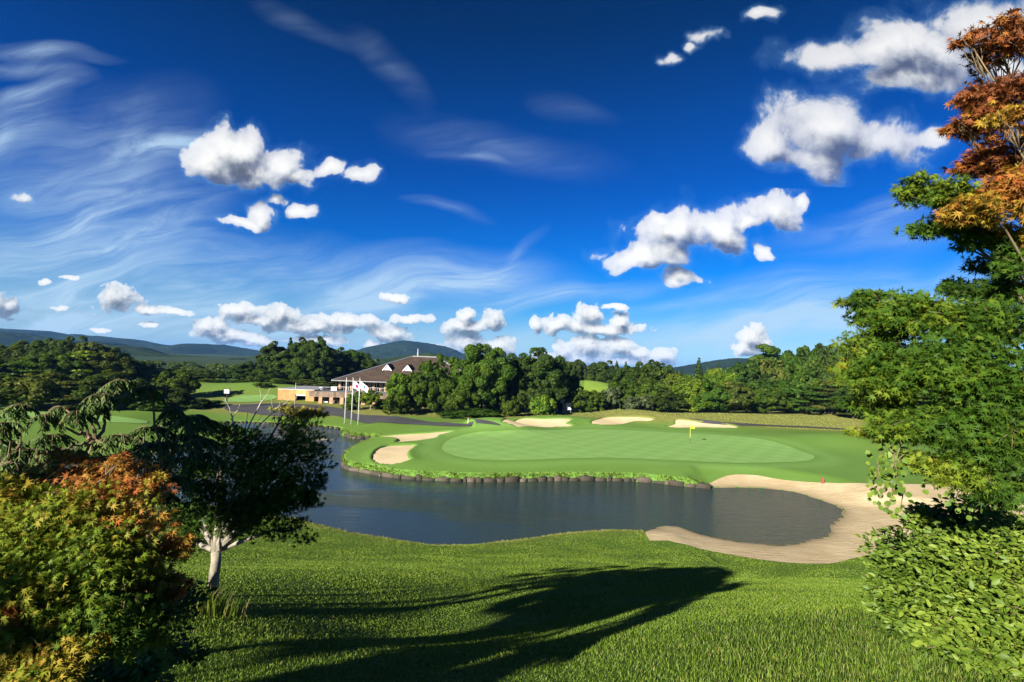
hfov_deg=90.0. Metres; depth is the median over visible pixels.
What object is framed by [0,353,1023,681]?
ground
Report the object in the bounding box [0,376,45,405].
broadleaf tree
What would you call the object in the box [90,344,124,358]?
broadleaf tree
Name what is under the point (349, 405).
shrub
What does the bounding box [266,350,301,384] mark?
broadleaf tree
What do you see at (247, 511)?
maple tree
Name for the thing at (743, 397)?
broadleaf tree
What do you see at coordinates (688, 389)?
broadleaf tree
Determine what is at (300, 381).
broadleaf tree
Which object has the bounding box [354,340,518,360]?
mountain
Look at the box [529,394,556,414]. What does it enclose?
shrub
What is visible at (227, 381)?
broadleaf tree
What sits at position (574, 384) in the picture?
broadleaf tree
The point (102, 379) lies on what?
broadleaf tree
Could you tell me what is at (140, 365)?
broadleaf tree
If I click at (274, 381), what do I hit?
broadleaf tree
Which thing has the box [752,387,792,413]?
broadleaf tree
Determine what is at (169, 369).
broadleaf tree
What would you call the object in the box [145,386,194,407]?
broadleaf tree
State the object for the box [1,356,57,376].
broadleaf tree
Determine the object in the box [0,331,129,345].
hill
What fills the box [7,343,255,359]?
hill
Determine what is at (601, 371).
broadleaf tree
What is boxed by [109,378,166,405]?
broadleaf tree
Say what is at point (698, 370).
conifer
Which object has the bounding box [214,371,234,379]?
broadleaf tree
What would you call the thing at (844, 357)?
broadleaf tree
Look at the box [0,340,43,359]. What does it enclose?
broadleaf tree
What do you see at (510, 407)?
shrub
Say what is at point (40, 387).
broadleaf tree
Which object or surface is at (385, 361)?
hill
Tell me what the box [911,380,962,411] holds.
broadleaf tree
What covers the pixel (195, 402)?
shrub
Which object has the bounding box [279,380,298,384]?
broadleaf tree
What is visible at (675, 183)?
sky
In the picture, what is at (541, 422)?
bunker sand
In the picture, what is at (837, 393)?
broadleaf tree
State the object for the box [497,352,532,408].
broadleaf tree
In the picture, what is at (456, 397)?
broadleaf tree
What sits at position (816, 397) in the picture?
broadleaf tree
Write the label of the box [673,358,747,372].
mountain
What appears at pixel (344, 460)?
bank grass
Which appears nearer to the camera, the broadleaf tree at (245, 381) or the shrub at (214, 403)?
the shrub at (214, 403)
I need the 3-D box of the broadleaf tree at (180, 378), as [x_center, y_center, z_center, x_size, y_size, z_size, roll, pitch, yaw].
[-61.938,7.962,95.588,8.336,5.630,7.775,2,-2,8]
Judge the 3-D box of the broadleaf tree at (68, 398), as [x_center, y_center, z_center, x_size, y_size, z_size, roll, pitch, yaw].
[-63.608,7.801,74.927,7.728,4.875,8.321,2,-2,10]
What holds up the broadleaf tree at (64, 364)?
on the ground at (838, 455)
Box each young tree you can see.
[346,392,364,408]
[359,390,382,409]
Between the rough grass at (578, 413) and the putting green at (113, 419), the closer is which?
the putting green at (113, 419)
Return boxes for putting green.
[0,411,147,422]
[442,429,813,462]
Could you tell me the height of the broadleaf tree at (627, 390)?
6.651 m
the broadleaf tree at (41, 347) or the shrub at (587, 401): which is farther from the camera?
the broadleaf tree at (41, 347)
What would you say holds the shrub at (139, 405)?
on the ground at (838, 455)
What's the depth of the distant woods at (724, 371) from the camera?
261.80 m
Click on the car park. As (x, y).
(264, 407)
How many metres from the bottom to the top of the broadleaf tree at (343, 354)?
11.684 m
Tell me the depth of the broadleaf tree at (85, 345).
124.55 m
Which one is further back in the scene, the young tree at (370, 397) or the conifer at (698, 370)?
the conifer at (698, 370)
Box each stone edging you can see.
[44,421,340,463]
[341,433,711,488]
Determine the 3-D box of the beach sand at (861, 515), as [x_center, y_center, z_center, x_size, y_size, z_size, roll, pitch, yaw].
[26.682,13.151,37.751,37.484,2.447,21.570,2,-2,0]
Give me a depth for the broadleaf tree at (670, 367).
138.61 m
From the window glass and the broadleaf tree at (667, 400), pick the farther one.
the window glass
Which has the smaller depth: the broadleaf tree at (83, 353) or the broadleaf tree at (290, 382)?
the broadleaf tree at (83, 353)
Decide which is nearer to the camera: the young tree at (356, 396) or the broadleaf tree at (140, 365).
the young tree at (356, 396)
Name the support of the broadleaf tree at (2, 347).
on the ground at (838, 455)
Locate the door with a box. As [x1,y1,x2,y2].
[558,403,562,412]
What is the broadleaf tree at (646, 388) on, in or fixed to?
on the ground at (838, 455)
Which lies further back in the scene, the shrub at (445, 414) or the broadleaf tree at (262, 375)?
the broadleaf tree at (262, 375)
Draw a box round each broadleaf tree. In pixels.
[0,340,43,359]
[0,344,9,357]
[0,356,29,377]
[0,371,74,409]
[0,372,10,382]
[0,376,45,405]
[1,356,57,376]
[14,338,56,355]
[20,351,89,382]
[39,336,89,355]
[39,377,110,409]
[65,369,144,402]
[66,341,109,373]
[69,350,108,380]
[81,352,139,375]
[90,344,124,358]
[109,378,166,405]
[117,352,134,359]
[120,360,152,379]
[131,368,173,380]
[144,363,156,368]
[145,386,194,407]
[149,382,179,391]
[151,369,201,393]
[157,368,176,371]
[190,372,217,378]
[194,370,222,377]
[198,379,223,382]
[209,380,244,382]
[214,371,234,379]
[225,380,254,382]
[229,361,255,380]
[246,368,288,382]
[255,340,287,369]
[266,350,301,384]
[270,378,286,382]
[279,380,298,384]
[280,351,342,384]
[289,336,306,356]
[293,379,313,385]
[299,336,326,358]
[304,380,327,385]
[310,343,342,381]
[322,382,338,386]
[332,363,354,386]
[335,347,358,385]
[343,349,371,372]
[359,358,382,370]
[385,373,415,401]
[406,371,434,412]
[416,353,454,411]
[439,378,479,411]
[448,343,518,410]
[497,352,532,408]
[508,347,569,410]
[513,372,550,413]
[552,361,583,403]
[564,359,591,379]
[584,360,617,382]
[608,379,638,408]
[611,365,642,388]
[622,364,663,392]
[635,359,669,371]
[635,382,665,411]
[649,388,688,412]
[655,370,676,387]
[660,362,681,377]
[663,373,691,382]
[666,378,713,412]
[691,382,731,412]
[692,374,709,383]
[702,368,722,378]
[705,373,724,409]
[714,381,754,412]
[720,372,744,410]
[727,359,771,411]
[729,383,770,412]
[747,343,780,408]
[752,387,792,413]
[756,358,786,409]
[765,379,812,413]
[772,359,810,411]
[775,348,796,364]
[785,345,817,363]
[785,386,831,413]
[788,359,826,412]
[796,342,841,403]
[807,356,843,412]
[808,380,853,414]
[815,342,847,409]
[820,385,869,418]
[830,345,858,361]
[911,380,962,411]
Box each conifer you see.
[287,337,292,350]
[312,356,331,386]
[693,358,702,378]
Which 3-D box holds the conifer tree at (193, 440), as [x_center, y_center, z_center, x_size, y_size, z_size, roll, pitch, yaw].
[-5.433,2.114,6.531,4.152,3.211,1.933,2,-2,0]
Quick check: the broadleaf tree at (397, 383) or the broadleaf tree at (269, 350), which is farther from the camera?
the broadleaf tree at (269, 350)
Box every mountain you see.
[0,328,260,355]
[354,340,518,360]
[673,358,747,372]
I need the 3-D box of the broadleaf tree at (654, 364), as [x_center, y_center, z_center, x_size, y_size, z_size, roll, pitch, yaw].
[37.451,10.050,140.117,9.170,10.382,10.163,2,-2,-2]
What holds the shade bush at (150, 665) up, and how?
on the ground at (838, 455)
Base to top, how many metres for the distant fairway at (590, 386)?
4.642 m
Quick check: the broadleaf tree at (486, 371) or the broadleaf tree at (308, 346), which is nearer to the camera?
the broadleaf tree at (486, 371)
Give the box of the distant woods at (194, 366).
[144,360,238,372]
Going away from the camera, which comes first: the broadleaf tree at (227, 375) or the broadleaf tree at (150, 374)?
the broadleaf tree at (150, 374)
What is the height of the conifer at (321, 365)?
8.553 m
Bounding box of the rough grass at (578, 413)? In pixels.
[384,407,862,430]
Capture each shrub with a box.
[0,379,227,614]
[126,400,171,410]
[171,396,208,407]
[200,398,223,406]
[341,402,359,409]
[372,403,383,408]
[382,392,412,413]
[435,411,465,417]
[455,408,500,418]
[501,396,520,415]
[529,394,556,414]
[566,389,613,412]
[601,387,621,409]
[622,397,641,409]
[636,394,653,410]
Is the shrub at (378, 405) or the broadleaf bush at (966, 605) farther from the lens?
the shrub at (378, 405)
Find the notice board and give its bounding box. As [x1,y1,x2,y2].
[566,403,570,412]
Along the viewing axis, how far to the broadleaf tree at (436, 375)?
85.45 m
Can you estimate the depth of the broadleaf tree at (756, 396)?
97.49 m
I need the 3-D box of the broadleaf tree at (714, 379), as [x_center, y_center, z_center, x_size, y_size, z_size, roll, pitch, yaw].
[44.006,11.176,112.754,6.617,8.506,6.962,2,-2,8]
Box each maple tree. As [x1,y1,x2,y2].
[0,445,198,681]
[153,386,338,601]
[826,8,1023,515]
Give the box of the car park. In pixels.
[224,403,499,425]
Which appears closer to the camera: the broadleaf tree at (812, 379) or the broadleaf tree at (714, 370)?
the broadleaf tree at (812, 379)
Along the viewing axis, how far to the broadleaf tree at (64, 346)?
123.64 m
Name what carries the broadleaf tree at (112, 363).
on the ground at (838, 455)
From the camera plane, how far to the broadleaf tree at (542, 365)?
88.83 m
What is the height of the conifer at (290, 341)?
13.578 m
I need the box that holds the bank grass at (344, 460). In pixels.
[340,428,701,483]
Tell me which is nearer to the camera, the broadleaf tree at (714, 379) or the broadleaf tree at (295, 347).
the broadleaf tree at (714, 379)
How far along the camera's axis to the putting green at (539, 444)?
59.19 m
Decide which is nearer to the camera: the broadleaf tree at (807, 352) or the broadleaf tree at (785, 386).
the broadleaf tree at (785, 386)
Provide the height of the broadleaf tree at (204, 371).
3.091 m
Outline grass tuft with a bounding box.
[183,577,253,624]
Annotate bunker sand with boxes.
[373,445,413,463]
[382,432,447,441]
[502,418,571,426]
[592,417,652,424]
[668,420,737,427]
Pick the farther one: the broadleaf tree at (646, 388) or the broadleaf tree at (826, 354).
the broadleaf tree at (826, 354)
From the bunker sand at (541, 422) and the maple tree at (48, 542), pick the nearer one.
the maple tree at (48, 542)
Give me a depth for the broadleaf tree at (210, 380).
115.99 m
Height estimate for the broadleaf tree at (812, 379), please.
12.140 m
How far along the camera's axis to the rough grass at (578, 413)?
87.53 m
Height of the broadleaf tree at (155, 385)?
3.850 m
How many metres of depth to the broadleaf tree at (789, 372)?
110.05 m
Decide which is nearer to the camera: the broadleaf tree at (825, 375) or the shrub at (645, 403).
the shrub at (645, 403)
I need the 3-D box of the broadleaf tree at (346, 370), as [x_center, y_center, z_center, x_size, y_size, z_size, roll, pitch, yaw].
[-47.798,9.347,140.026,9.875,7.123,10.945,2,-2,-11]
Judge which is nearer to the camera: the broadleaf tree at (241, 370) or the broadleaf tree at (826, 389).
the broadleaf tree at (826, 389)
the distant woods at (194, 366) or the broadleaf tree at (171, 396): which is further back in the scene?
the distant woods at (194, 366)
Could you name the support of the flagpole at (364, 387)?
on the ground at (838, 455)
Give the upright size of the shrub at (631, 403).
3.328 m
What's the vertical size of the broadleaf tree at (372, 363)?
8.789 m
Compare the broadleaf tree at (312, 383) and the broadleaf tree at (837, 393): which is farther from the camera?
the broadleaf tree at (312, 383)
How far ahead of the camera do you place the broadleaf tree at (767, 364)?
109.89 m
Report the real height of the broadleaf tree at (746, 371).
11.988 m
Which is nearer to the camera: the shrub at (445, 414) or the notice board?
the shrub at (445, 414)
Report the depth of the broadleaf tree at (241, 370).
133.74 m
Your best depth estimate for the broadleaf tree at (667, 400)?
93.82 m
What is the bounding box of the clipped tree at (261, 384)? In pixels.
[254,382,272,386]
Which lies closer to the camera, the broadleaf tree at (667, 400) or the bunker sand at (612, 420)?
the bunker sand at (612, 420)
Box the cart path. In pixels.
[690,418,844,428]
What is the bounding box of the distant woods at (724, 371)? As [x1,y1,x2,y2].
[610,361,1007,377]
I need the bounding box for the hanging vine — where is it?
[865,429,986,520]
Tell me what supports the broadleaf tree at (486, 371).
on the ground at (838, 455)
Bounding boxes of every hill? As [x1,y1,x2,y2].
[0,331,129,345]
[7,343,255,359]
[376,353,449,365]
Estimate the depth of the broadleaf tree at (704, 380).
109.92 m
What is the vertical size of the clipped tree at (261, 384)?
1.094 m
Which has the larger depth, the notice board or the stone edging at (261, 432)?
the notice board
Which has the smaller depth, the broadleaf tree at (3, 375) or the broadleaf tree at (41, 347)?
the broadleaf tree at (3, 375)
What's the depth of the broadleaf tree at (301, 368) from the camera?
126.20 m
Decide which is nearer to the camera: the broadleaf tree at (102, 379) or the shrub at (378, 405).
the broadleaf tree at (102, 379)
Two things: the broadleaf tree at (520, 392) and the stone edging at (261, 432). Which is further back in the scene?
the broadleaf tree at (520, 392)
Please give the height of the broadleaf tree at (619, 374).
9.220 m
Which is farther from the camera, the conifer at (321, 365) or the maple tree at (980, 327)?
the conifer at (321, 365)
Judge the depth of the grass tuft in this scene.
7.17 m
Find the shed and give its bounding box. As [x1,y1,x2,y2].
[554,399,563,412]
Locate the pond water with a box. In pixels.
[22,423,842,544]
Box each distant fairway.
[223,394,276,401]
[583,380,608,394]
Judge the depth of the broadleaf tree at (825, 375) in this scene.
110.41 m
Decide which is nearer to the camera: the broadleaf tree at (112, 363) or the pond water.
the pond water
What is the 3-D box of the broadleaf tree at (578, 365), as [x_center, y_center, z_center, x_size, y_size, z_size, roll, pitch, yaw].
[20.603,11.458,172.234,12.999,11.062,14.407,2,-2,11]
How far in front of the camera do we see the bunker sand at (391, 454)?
50.54 m
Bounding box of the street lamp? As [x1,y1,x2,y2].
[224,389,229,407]
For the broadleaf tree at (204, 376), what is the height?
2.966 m
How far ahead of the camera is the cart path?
82.50 m
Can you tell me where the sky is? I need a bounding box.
[0,0,1023,367]
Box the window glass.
[343,381,387,391]
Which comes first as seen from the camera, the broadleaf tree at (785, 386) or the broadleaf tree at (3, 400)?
the broadleaf tree at (3, 400)
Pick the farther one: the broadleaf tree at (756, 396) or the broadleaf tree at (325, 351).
the broadleaf tree at (325, 351)
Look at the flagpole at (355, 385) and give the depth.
75.89 m
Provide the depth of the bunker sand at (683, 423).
80.63 m
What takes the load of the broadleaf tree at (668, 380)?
on the ground at (838, 455)
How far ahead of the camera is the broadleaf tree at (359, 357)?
143.09 m
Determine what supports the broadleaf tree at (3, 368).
on the ground at (838, 455)
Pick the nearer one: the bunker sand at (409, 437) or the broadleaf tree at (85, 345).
the bunker sand at (409, 437)
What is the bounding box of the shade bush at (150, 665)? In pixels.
[59,577,217,681]
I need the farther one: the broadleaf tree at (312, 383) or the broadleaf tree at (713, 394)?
the broadleaf tree at (312, 383)
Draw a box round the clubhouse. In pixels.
[277,356,480,404]
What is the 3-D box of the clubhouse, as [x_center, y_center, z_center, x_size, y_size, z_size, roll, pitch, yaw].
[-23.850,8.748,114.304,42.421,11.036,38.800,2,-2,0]
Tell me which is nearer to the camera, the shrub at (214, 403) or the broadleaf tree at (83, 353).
the shrub at (214, 403)
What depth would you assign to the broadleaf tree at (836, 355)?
120.23 m
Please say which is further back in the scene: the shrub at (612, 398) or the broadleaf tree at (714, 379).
the broadleaf tree at (714, 379)
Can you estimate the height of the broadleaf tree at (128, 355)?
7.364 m
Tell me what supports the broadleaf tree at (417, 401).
on the ground at (838, 455)
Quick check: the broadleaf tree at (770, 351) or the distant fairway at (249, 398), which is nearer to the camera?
the distant fairway at (249, 398)
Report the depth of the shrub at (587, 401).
90.05 m
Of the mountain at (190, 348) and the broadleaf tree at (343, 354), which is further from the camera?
the mountain at (190, 348)
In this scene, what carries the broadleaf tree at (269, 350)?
on the ground at (838, 455)
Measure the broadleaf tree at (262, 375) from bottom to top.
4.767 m
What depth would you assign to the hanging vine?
2.94 m
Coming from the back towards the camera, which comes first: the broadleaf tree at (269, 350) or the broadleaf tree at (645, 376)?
the broadleaf tree at (269, 350)
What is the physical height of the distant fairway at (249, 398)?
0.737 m
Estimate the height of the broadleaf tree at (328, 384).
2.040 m
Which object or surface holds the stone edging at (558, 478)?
on the ground at (838, 455)
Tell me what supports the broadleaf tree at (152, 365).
on the ground at (838, 455)
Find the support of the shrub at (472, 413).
on the ground at (838, 455)
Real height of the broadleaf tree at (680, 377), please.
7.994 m
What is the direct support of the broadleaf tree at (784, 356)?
on the ground at (838, 455)
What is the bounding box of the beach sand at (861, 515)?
[645,474,1023,563]
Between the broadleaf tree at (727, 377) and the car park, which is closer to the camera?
the car park
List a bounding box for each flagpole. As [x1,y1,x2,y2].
[343,377,346,423]
[351,381,358,420]
[357,381,367,424]
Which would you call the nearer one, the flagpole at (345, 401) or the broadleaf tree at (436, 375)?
the flagpole at (345, 401)
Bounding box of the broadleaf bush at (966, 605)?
[855,492,1023,681]

